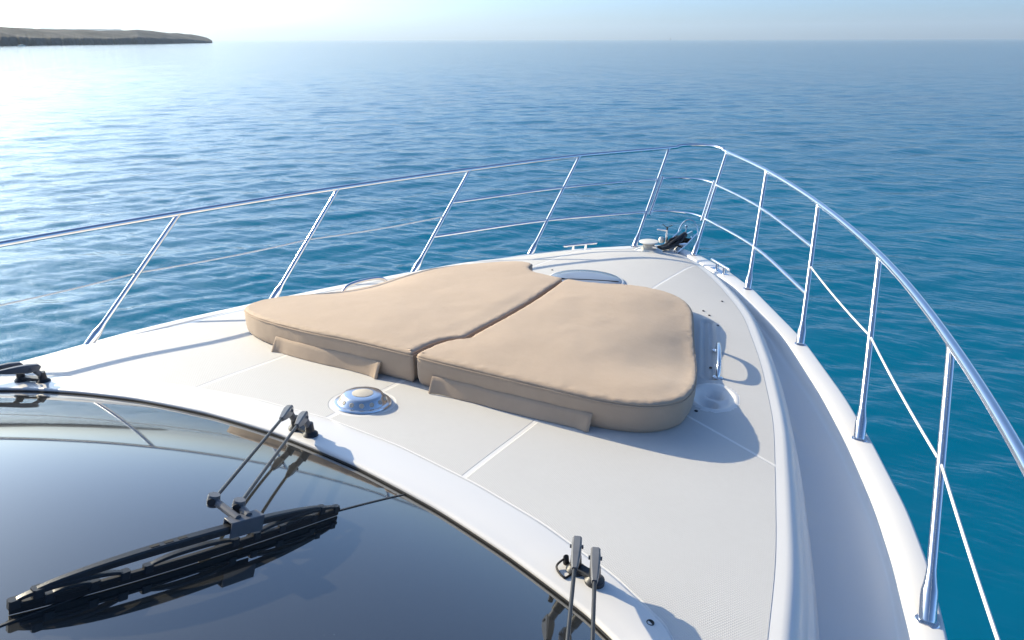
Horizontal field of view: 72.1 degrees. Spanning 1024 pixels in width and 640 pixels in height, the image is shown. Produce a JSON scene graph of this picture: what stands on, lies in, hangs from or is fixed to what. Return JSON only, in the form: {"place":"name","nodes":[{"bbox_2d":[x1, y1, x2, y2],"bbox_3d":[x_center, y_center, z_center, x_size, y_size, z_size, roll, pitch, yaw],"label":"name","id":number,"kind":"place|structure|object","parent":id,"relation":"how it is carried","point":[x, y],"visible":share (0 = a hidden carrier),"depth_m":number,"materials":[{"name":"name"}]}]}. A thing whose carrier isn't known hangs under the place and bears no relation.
{"place":"outdoors","nodes":[
{"label":"outdoors","id":0,"kind":"place"},
{"bbox_2d":[40,28,120,30],"bbox_3d":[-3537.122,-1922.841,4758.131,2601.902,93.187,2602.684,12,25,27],"label":"hills","id":1,"kind":"structure","parent":0,"point":[84,29],"depth_m":4753.42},
{"bbox_2d":[0,27,211,45],"bbox_3d":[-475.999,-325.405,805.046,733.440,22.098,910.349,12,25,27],"label":"headland","id":2,"kind":"structure","parent":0,"point":[10,36],"depth_m":686.20,"materials":[{"name":"green plant"}]},
{"bbox_2d":[0,44,1023,639],"bbox_3d":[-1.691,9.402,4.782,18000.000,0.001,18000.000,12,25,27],"label":"sea","id":3,"kind":"structure","parent":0,"point":[984,474],"depth_m":39.73,"materials":[{"name":"blue liquid"}]},
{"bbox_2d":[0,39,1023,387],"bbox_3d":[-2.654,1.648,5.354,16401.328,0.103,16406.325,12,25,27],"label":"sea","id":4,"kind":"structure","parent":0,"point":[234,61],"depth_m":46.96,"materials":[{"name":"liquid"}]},
{"bbox_2d":[0,143,1023,639],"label":"motor yacht","id":5,"kind":"object","parent":4,"relation":"on","point":[222,475],"visible":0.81,"depth_m":2.45,"materials":[{"name":"white plastic"}]},
{"bbox_2d":[244,261,561,381],"bbox_3d":[-0.553,-0.155,4.471,1.474,0.288,2.103,12,25,27],"label":"sun pad","id":6,"kind":"object","parent":5,"relation":"on","point":[395,327],"visible":0.92,"depth_m":3.88,"materials":[{"name":"beige fabric"}]},
{"bbox_2d":[416,279,696,432],"bbox_3d":[0.517,0.088,3.867,1.243,0.290,2.006,12,25,27],"label":"sun pad","id":7,"kind":"object","parent":5,"relation":"on","point":[582,356],"visible":1,"depth_m":3.33,"materials":[{"name":"beige fabric"}]},
{"bbox_2d":[671,219,700,254],"bbox_3d":[1.785,-0.771,7.298,0.320,0.506,0.861,12,25,27],"label":"anchor","id":8,"kind":"object","parent":5,"relation":"on","point":[690,234],"visible":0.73,"depth_m":7.33,"materials":[{"name":"silver metal"}]},
{"bbox_2d":[657,232,686,249],"bbox_3d":[1.568,-0.768,6.899,0.121,0.109,0.804,12,25,27],"label":"mooring line","id":9,"kind":"object","parent":8,"relation":"attached to","point":[676,240],"visible":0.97,"depth_m":6.89,"materials":[{"name":"fabric"}]},
{"bbox_2d":[0,0,1023,40],"label":"sky","id":10,"kind":"structure","parent":0,"point":[216,20],"materials":[{"name":"white"}]}
]}

